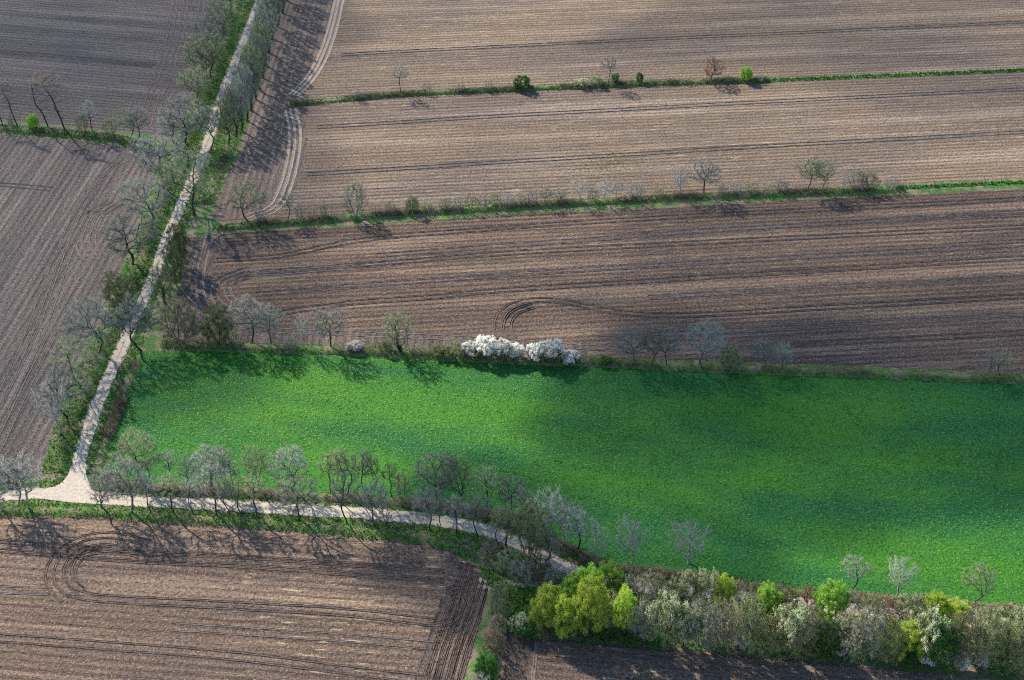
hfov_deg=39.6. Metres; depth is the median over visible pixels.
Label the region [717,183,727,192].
bare shrub
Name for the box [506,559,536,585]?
bare shrub
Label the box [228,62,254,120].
bare tree
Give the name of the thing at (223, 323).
leafy bush
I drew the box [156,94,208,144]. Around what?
bare oak
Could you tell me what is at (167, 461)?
bare tree
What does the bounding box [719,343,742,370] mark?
leafy bush
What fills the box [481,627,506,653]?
bare bush
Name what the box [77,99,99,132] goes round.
bare tree
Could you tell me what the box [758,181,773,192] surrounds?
bare shrub
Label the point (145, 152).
bare oak
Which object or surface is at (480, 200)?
bare shrub
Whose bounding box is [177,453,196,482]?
leaning tree
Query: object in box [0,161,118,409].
wheel track
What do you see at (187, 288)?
headland
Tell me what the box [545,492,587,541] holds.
pale tree
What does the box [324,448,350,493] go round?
bare tree
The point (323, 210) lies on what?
bare shrub
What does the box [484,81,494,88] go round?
bare shrub
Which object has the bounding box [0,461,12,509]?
pale tree
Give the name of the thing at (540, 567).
bare shrub
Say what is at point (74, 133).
hedge
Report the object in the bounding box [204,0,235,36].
bare oak
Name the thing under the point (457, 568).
wheel track
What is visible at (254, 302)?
bare oak
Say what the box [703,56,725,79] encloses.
bare tree
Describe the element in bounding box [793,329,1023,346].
wheel track
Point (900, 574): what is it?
pale tree
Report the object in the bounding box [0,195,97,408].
wheel track
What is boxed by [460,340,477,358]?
blossom bush
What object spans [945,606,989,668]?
bare bush
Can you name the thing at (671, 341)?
bare oak
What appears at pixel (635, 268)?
wheel track
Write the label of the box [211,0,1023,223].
ploughed field
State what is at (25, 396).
wheel track
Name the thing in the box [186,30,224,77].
bare oak
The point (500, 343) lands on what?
blossom bush
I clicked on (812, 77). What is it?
strip grass
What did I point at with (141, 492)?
bare tree
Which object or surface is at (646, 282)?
wheel track
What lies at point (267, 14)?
bare tree
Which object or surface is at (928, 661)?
blossom bush
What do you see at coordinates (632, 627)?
bare bush
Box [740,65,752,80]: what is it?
leafy bush
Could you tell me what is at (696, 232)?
wheel track
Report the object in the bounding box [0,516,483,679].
ploughed field
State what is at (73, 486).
track junction
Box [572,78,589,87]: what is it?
blossom bush
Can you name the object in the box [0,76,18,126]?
poplar tree
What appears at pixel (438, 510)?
bare tree
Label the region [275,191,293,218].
bare tree
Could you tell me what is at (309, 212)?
bare shrub
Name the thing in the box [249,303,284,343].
bare oak
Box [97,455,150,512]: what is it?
bare oak
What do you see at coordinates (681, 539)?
pale tree
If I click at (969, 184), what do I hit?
grass strip
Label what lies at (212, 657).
wheel track
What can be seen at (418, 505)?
bare oak
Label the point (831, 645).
leafy bush
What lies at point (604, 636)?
leafy bush
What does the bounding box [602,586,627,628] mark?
budding bush
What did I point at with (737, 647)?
blossom bush
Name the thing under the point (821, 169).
bare oak
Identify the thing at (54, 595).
wheel track
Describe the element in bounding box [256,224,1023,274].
wheel track
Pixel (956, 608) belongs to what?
leafy bush
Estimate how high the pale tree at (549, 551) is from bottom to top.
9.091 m
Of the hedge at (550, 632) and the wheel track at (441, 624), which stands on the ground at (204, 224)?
the hedge at (550, 632)
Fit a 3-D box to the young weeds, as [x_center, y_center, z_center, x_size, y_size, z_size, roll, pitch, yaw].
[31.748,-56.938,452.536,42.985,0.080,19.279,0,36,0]
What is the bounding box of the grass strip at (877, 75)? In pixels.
[756,69,1023,82]
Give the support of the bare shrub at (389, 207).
on the hedge bank at (592, 202)
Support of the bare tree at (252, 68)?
on the headland at (299, 36)
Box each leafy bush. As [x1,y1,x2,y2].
[26,114,40,128]
[100,269,137,306]
[160,235,186,286]
[165,222,188,267]
[199,300,237,347]
[377,337,392,353]
[405,195,419,212]
[429,343,446,357]
[440,340,465,361]
[473,649,499,679]
[513,75,530,89]
[520,619,539,640]
[527,581,561,629]
[548,593,582,639]
[557,569,588,609]
[567,561,606,602]
[570,570,611,639]
[592,622,612,642]
[596,559,625,599]
[598,354,614,366]
[609,583,639,637]
[611,73,619,82]
[617,626,641,646]
[636,72,643,81]
[648,632,668,649]
[712,572,738,607]
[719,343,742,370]
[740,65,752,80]
[740,588,768,619]
[748,615,787,656]
[756,579,784,617]
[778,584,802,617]
[804,639,826,661]
[810,616,849,659]
[811,578,850,622]
[866,612,909,665]
[891,618,929,662]
[896,636,924,667]
[920,589,953,623]
[927,612,965,666]
[941,596,972,631]
[984,619,1023,675]
[989,652,1011,676]
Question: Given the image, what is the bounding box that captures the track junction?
[38,453,127,504]
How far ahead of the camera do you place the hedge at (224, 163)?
451.50 m
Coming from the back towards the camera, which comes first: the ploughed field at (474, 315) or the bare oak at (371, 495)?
the ploughed field at (474, 315)
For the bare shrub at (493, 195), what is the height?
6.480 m
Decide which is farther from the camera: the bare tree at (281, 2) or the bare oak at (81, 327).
the bare tree at (281, 2)
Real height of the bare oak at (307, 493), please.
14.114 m
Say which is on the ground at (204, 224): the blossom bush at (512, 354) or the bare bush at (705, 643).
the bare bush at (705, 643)
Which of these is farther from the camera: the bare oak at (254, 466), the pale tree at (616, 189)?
the pale tree at (616, 189)
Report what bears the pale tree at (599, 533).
on the hedge bank at (319, 497)
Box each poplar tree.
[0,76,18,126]
[27,70,50,127]
[39,68,68,128]
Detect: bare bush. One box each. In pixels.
[157,293,204,347]
[340,179,369,216]
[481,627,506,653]
[490,596,514,623]
[503,499,550,556]
[624,596,659,642]
[652,576,685,607]
[683,595,724,650]
[730,592,768,654]
[792,600,837,657]
[834,587,864,624]
[846,169,866,189]
[850,604,889,659]
[858,171,881,189]
[859,592,887,627]
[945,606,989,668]
[962,606,1011,668]
[971,606,998,633]
[1005,612,1023,674]
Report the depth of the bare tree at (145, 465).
325.12 m
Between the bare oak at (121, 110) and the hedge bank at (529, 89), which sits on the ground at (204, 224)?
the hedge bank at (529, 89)
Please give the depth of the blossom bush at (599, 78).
493.86 m
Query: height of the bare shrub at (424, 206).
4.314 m
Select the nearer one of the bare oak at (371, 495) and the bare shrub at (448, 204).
the bare oak at (371, 495)
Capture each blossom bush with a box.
[100,300,121,322]
[345,339,362,351]
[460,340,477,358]
[472,334,496,359]
[491,337,513,357]
[507,611,534,635]
[509,342,525,360]
[525,343,545,362]
[535,338,562,365]
[560,349,579,365]
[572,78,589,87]
[587,75,604,87]
[612,572,636,593]
[640,588,683,649]
[658,601,704,647]
[668,568,704,606]
[692,566,722,609]
[706,634,720,652]
[734,636,750,651]
[770,598,814,656]
[834,642,851,659]
[892,591,927,628]
[906,604,952,664]
[919,652,934,667]
[946,650,971,673]
[969,652,988,669]
[989,602,1023,630]
[1018,603,1023,637]
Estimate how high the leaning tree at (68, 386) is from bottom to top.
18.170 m
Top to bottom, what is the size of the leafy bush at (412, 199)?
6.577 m
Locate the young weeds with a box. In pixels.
[548,149,667,174]
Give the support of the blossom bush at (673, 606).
on the ground at (204, 224)
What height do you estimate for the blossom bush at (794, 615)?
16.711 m
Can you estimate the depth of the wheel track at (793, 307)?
386.17 m
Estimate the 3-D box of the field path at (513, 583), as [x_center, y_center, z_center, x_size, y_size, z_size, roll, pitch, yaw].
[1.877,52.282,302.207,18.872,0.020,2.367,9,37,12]
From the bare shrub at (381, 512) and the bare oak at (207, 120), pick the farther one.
the bare oak at (207, 120)
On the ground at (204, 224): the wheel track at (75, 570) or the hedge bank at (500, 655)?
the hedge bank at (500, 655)
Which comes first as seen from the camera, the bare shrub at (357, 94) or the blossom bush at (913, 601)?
the blossom bush at (913, 601)
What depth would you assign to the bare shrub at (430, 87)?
490.31 m
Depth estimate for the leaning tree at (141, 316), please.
363.52 m
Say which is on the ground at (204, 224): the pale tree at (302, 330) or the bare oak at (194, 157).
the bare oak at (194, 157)
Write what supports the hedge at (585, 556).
on the hedge bank at (319, 497)
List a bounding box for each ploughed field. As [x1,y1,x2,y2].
[0,0,224,135]
[0,135,157,479]
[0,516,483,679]
[167,189,1023,373]
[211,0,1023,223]
[508,633,999,679]
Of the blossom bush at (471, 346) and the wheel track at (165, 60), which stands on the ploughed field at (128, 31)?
the wheel track at (165, 60)
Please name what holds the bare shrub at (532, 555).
on the ground at (204, 224)
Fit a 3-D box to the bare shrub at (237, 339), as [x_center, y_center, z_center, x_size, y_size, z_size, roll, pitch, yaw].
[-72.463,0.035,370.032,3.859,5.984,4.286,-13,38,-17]
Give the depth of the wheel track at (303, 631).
290.99 m
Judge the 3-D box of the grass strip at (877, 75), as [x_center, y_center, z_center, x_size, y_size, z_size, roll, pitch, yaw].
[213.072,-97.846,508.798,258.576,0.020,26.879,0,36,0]
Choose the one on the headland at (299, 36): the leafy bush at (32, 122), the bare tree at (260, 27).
the bare tree at (260, 27)
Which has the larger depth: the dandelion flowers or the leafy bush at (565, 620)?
the dandelion flowers
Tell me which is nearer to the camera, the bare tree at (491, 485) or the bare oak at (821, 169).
the bare tree at (491, 485)
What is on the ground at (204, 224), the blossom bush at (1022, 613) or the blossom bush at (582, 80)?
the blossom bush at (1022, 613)
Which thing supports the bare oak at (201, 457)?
on the hedge bank at (319, 497)
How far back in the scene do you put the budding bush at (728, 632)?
282.57 m
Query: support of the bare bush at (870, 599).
on the ground at (204, 224)
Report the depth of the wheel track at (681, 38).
528.87 m
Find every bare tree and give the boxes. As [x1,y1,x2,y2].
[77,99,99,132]
[132,473,156,512]
[136,455,151,478]
[157,449,179,481]
[157,472,185,513]
[178,478,198,514]
[203,446,231,477]
[214,94,235,144]
[216,477,237,514]
[220,460,240,487]
[221,83,241,136]
[224,73,250,130]
[225,477,250,515]
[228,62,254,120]
[231,51,260,110]
[237,473,265,516]
[239,40,264,100]
[242,30,269,89]
[247,20,272,78]
[251,9,276,65]
[253,0,280,52]
[253,0,281,39]
[261,0,287,26]
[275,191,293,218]
[317,452,337,493]
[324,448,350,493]
[328,468,362,524]
[331,448,355,494]
[351,448,374,492]
[359,454,380,493]
[378,463,399,496]
[391,62,409,91]
[429,501,444,530]
[441,493,469,532]
[463,493,493,537]
[467,463,499,508]
[491,503,511,550]
[493,503,530,553]
[510,487,535,514]
[531,527,560,563]
[559,505,600,550]
[600,54,616,82]
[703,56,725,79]
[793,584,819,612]
[840,552,873,588]
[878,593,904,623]
[983,349,1002,374]
[996,347,1015,375]
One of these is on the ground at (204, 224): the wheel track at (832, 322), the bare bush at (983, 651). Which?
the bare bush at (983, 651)
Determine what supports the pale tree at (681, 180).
on the hedge bank at (592, 202)
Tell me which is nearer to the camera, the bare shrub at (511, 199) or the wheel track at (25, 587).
the wheel track at (25, 587)
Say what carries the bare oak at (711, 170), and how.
on the hedge bank at (592, 202)
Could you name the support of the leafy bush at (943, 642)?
on the ground at (204, 224)
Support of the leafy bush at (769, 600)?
on the ground at (204, 224)
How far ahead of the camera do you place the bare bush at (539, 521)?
303.57 m
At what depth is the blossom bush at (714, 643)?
285.67 m
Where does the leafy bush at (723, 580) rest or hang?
on the ground at (204, 224)
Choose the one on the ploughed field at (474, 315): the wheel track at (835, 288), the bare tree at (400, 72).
the wheel track at (835, 288)
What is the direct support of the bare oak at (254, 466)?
on the hedge bank at (319, 497)
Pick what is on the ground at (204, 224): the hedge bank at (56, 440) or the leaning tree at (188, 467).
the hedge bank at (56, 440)
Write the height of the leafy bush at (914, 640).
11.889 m
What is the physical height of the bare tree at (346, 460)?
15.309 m
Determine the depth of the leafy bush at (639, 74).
496.54 m
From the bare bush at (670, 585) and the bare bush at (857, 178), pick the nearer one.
the bare bush at (670, 585)
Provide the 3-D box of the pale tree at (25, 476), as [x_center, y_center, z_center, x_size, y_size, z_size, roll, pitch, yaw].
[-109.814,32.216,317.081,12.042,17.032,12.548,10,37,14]
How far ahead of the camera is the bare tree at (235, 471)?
322.49 m
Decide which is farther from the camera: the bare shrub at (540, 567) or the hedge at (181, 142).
the hedge at (181, 142)
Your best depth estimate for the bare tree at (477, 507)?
308.76 m
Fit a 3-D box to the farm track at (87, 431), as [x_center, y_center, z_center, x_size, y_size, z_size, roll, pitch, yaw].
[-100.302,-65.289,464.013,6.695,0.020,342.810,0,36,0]
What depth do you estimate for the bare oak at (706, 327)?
358.07 m
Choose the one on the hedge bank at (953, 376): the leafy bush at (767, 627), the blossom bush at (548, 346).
the blossom bush at (548, 346)
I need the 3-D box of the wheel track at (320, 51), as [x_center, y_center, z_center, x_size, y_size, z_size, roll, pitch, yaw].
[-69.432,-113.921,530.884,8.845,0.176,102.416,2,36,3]
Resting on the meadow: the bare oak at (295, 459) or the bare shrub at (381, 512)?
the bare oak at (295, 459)
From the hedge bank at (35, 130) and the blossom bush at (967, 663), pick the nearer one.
the blossom bush at (967, 663)
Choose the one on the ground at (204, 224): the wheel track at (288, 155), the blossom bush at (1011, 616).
the blossom bush at (1011, 616)
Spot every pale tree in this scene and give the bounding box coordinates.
[0,451,43,507]
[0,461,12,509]
[26,376,71,433]
[294,313,312,345]
[527,485,567,535]
[542,534,564,565]
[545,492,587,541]
[567,178,588,200]
[587,525,611,563]
[594,179,613,199]
[608,179,625,197]
[616,513,654,565]
[662,518,711,564]
[671,166,690,194]
[839,171,851,187]
[887,555,921,595]
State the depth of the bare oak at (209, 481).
313.66 m
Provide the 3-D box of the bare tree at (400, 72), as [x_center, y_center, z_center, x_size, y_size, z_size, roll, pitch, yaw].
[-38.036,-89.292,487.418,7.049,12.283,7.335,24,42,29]
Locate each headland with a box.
[167,235,589,355]
[211,0,348,220]
[412,566,486,679]
[497,635,534,679]
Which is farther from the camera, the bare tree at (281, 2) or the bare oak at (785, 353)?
the bare tree at (281, 2)
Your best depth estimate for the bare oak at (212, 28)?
505.11 m
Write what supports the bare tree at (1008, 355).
on the hedge bank at (953, 376)
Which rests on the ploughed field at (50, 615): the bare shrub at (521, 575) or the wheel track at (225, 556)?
the wheel track at (225, 556)
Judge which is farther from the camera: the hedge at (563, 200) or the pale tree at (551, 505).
the hedge at (563, 200)
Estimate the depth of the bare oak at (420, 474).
316.46 m
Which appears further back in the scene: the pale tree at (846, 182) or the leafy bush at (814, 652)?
the pale tree at (846, 182)
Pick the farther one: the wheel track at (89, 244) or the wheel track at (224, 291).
the wheel track at (89, 244)
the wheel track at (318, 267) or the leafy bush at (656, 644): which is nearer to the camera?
the leafy bush at (656, 644)
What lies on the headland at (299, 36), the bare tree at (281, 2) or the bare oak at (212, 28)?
the bare tree at (281, 2)
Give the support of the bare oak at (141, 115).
on the hedge bank at (35, 130)
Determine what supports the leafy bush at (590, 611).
on the ground at (204, 224)
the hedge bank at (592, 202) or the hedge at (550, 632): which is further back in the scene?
the hedge bank at (592, 202)
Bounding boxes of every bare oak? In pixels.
[0,456,34,504]
[45,333,106,385]
[57,296,120,353]
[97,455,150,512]
[107,427,163,476]
[112,107,137,136]
[112,174,171,228]
[122,105,149,139]
[127,130,187,188]
[155,145,213,215]
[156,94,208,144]
[157,110,192,145]
[175,63,210,102]
[180,37,218,84]
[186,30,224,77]
[189,105,220,149]
[189,443,232,488]
[191,13,229,57]
[191,460,231,514]
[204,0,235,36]
[222,292,269,343]
[225,179,269,220]
[240,444,269,488]
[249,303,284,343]
[263,444,312,488]
[272,474,319,520]
[310,305,348,346]
[352,475,388,525]
[408,449,458,502]
[410,485,448,529]
[432,453,472,504]
[495,475,528,508]
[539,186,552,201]
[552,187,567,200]
[612,325,649,364]
[640,327,665,364]
[652,326,681,363]
[679,318,726,368]
[688,157,722,193]
[749,337,776,366]
[767,343,791,366]
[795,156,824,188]
[813,159,837,189]
[961,560,998,602]
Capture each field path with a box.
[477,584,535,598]
[478,577,541,588]
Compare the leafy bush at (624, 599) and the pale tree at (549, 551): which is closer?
the leafy bush at (624, 599)
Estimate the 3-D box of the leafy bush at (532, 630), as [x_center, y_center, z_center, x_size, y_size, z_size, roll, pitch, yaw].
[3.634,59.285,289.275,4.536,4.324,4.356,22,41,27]
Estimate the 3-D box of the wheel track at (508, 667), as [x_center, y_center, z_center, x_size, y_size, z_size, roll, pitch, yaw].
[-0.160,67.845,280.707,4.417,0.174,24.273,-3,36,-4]
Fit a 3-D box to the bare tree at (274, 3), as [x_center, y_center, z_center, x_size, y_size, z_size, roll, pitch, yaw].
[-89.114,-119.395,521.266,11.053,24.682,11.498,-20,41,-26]
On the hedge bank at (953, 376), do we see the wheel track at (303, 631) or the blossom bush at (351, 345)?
the blossom bush at (351, 345)
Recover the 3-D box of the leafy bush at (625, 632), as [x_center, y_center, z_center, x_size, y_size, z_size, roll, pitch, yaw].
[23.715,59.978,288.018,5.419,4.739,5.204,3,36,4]
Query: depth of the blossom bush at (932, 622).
278.28 m
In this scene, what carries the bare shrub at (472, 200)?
on the hedge bank at (592, 202)
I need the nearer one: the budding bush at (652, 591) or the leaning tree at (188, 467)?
the budding bush at (652, 591)
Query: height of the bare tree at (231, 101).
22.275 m
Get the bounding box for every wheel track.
[0,50,154,66]
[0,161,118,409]
[0,182,51,190]
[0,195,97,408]
[0,336,55,453]
[0,539,444,582]
[0,585,52,595]
[0,633,444,679]
[43,531,151,602]
[64,546,111,595]
[66,587,435,626]
[75,200,120,263]
[138,0,188,126]
[163,0,205,105]
[169,622,438,650]
[194,235,764,356]
[210,267,284,320]
[213,196,1023,262]
[244,108,301,220]
[248,259,409,275]
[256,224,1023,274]
[256,241,1023,295]
[256,255,1023,317]
[288,0,344,95]
[307,130,1023,175]
[316,87,1023,128]
[341,21,1023,55]
[375,209,1023,257]
[421,563,473,679]
[425,574,488,679]
[431,585,475,637]
[440,560,497,590]
[450,587,487,679]
[492,297,580,337]
[501,303,535,339]
[503,637,520,679]
[507,636,542,679]
[531,641,538,679]
[546,652,851,679]
[562,293,1023,317]
[597,312,1023,336]
[648,274,1023,299]
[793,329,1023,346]
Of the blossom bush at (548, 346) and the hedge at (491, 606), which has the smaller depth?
the hedge at (491, 606)
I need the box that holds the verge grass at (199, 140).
[1,0,1019,642]
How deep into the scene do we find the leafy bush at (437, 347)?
366.73 m
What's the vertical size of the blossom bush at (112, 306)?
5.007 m
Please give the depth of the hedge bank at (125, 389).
344.88 m
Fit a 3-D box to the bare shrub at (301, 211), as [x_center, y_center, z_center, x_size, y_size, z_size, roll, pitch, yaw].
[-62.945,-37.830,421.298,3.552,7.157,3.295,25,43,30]
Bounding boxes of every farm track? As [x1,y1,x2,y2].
[0,487,1021,630]
[71,0,260,470]
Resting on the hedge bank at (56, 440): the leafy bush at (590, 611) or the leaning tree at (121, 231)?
the leaning tree at (121, 231)
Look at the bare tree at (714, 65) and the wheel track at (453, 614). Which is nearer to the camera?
the wheel track at (453, 614)
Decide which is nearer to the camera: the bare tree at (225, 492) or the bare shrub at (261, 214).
the bare tree at (225, 492)
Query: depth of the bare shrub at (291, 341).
369.40 m
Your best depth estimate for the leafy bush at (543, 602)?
286.84 m
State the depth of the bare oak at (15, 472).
316.72 m
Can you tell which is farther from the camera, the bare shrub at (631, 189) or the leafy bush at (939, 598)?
the bare shrub at (631, 189)
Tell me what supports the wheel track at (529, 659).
on the headland at (529, 649)
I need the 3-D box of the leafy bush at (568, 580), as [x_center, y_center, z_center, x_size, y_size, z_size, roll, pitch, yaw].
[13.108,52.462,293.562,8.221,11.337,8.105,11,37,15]
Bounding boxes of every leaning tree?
[37,360,93,417]
[86,465,127,513]
[98,209,161,264]
[112,291,165,350]
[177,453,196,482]
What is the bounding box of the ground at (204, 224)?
[0,0,1023,679]
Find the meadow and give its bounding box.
[105,350,1023,603]
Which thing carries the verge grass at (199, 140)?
on the ground at (204, 224)
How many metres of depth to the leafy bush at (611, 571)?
294.48 m
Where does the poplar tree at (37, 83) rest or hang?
on the ground at (204, 224)
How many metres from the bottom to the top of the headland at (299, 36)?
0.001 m
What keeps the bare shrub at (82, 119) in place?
on the hedge bank at (35, 130)
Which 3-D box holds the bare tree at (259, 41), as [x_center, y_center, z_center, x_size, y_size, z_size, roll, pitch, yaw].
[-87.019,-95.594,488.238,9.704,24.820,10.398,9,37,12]
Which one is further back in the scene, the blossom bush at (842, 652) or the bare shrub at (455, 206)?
the bare shrub at (455, 206)
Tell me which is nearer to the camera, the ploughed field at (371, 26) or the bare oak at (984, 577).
the bare oak at (984, 577)
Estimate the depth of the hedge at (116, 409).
347.58 m
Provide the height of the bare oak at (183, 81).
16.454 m
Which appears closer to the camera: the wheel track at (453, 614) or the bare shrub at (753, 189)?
the wheel track at (453, 614)
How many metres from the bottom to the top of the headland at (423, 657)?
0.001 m
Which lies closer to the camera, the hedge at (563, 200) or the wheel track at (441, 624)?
the wheel track at (441, 624)
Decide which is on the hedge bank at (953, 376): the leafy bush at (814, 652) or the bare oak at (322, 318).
the bare oak at (322, 318)
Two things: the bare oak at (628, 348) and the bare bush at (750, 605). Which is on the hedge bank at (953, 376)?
the bare oak at (628, 348)
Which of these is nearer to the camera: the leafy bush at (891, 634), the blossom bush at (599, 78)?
the leafy bush at (891, 634)
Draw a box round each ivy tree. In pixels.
[149,259,174,304]
[379,308,416,352]
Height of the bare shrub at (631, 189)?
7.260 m
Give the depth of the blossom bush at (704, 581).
291.68 m
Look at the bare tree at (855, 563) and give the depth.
297.11 m
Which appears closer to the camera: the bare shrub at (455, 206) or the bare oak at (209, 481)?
the bare oak at (209, 481)
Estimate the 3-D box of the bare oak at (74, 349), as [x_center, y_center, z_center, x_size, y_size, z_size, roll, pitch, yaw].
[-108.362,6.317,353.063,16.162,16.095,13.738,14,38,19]
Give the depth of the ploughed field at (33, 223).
410.61 m
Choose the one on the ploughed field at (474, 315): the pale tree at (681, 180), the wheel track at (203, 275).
the wheel track at (203, 275)
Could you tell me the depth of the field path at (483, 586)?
301.87 m
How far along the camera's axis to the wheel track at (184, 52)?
514.23 m
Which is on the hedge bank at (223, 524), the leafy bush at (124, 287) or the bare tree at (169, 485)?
the bare tree at (169, 485)
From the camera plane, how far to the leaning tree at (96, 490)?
315.30 m
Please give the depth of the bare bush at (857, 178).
434.72 m
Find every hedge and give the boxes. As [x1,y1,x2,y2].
[0,123,145,144]
[0,503,528,576]
[47,0,240,469]
[92,359,141,477]
[102,475,1023,611]
[160,337,1023,381]
[200,7,279,202]
[215,185,904,229]
[287,75,769,105]
[472,591,511,679]
[535,622,1023,674]
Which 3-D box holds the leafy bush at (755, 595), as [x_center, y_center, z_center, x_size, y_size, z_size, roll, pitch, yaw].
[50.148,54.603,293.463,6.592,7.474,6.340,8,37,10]
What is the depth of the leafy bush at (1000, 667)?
280.71 m
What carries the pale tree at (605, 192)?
on the hedge bank at (592, 202)
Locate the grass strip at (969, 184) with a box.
[896,180,1023,189]
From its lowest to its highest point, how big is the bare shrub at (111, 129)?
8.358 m
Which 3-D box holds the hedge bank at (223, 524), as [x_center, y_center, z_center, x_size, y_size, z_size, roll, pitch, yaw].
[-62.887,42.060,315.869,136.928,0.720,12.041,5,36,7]
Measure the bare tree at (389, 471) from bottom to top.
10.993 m
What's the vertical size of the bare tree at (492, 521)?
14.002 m
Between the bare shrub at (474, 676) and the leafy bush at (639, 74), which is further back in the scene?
the leafy bush at (639, 74)
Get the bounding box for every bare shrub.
[75,114,88,133]
[102,118,116,137]
[227,329,239,344]
[255,205,265,221]
[282,336,296,348]
[294,204,304,217]
[306,208,317,217]
[320,204,326,217]
[354,89,362,100]
[367,201,382,213]
[373,498,392,523]
[383,200,395,213]
[394,469,410,498]
[408,343,424,355]
[421,82,431,91]
[421,200,432,210]
[437,197,451,210]
[452,195,464,209]
[464,192,476,207]
[469,671,490,679]
[475,194,490,207]
[479,537,499,558]
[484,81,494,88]
[487,613,507,636]
[489,191,501,206]
[489,582,508,606]
[496,545,522,576]
[500,192,513,206]
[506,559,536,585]
[512,192,524,204]
[518,544,541,565]
[524,550,554,580]
[525,188,538,203]
[542,566,567,588]
[587,188,598,200]
[625,182,644,197]
[653,189,663,197]
[683,75,692,82]
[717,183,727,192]
[721,73,732,81]
[728,181,742,193]
[745,182,757,192]
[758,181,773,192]
[773,179,789,191]
[882,175,899,190]
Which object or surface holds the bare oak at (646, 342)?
on the hedge bank at (953, 376)
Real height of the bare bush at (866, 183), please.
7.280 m
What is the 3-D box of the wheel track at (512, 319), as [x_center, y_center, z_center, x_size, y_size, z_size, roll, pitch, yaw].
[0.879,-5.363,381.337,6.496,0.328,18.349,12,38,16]
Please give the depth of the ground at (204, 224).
363.90 m
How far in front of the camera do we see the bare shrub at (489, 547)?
307.39 m
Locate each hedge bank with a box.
[0,126,136,145]
[0,506,528,580]
[43,0,241,473]
[94,362,139,477]
[102,478,1023,614]
[147,234,189,327]
[160,341,1023,383]
[199,0,278,203]
[218,187,904,231]
[290,79,763,106]
[475,597,510,679]
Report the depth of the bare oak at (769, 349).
359.24 m
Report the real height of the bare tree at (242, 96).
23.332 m
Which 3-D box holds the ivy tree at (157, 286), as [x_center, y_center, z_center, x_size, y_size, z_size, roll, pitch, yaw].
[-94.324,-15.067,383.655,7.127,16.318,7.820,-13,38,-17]
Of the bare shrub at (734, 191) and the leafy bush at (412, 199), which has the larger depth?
the bare shrub at (734, 191)
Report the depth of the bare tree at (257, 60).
478.33 m
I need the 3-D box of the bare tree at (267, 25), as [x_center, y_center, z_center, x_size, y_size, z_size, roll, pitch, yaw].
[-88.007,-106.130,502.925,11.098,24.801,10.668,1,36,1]
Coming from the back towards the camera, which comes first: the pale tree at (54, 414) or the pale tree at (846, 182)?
the pale tree at (846, 182)
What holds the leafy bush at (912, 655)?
on the ground at (204, 224)
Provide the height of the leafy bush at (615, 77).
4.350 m
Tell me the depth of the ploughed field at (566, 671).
284.20 m
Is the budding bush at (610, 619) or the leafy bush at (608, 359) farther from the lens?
the leafy bush at (608, 359)
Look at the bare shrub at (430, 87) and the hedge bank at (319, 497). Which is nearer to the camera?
the hedge bank at (319, 497)
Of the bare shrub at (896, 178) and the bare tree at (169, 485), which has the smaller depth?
the bare tree at (169, 485)
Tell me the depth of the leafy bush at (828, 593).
288.09 m
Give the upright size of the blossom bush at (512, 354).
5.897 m
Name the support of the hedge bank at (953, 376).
on the ground at (204, 224)
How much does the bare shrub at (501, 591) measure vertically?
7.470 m
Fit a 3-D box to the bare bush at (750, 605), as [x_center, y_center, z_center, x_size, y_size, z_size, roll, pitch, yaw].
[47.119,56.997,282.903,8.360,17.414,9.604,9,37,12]
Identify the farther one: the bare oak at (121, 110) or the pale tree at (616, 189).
the bare oak at (121, 110)
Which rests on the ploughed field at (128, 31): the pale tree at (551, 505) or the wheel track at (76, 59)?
the wheel track at (76, 59)
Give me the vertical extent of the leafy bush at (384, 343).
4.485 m
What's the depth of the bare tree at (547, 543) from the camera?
303.55 m
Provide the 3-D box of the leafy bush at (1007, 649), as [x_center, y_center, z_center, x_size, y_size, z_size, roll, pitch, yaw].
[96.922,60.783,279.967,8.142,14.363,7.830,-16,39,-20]
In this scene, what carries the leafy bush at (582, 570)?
on the ground at (204, 224)
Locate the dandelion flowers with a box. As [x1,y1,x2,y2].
[107,350,1019,585]
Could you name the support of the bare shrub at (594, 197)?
on the hedge bank at (592, 202)
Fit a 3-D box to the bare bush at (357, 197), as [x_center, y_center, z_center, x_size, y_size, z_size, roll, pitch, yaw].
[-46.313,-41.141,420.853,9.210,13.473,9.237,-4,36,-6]
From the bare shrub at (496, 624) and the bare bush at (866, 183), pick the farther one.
the bare bush at (866, 183)
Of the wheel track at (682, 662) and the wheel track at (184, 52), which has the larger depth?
the wheel track at (184, 52)
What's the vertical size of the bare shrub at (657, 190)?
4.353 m
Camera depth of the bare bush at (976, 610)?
288.86 m
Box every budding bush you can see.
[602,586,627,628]
[632,569,664,608]
[704,594,745,648]
[731,578,752,607]
[827,604,870,662]
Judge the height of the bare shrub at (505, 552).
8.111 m
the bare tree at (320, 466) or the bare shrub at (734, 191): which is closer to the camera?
the bare tree at (320, 466)
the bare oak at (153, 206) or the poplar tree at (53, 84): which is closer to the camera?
the bare oak at (153, 206)
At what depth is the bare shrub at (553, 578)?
299.89 m
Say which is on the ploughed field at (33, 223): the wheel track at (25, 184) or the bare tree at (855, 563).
the wheel track at (25, 184)
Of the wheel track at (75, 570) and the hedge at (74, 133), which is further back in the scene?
the hedge at (74, 133)
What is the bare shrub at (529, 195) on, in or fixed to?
on the hedge bank at (592, 202)

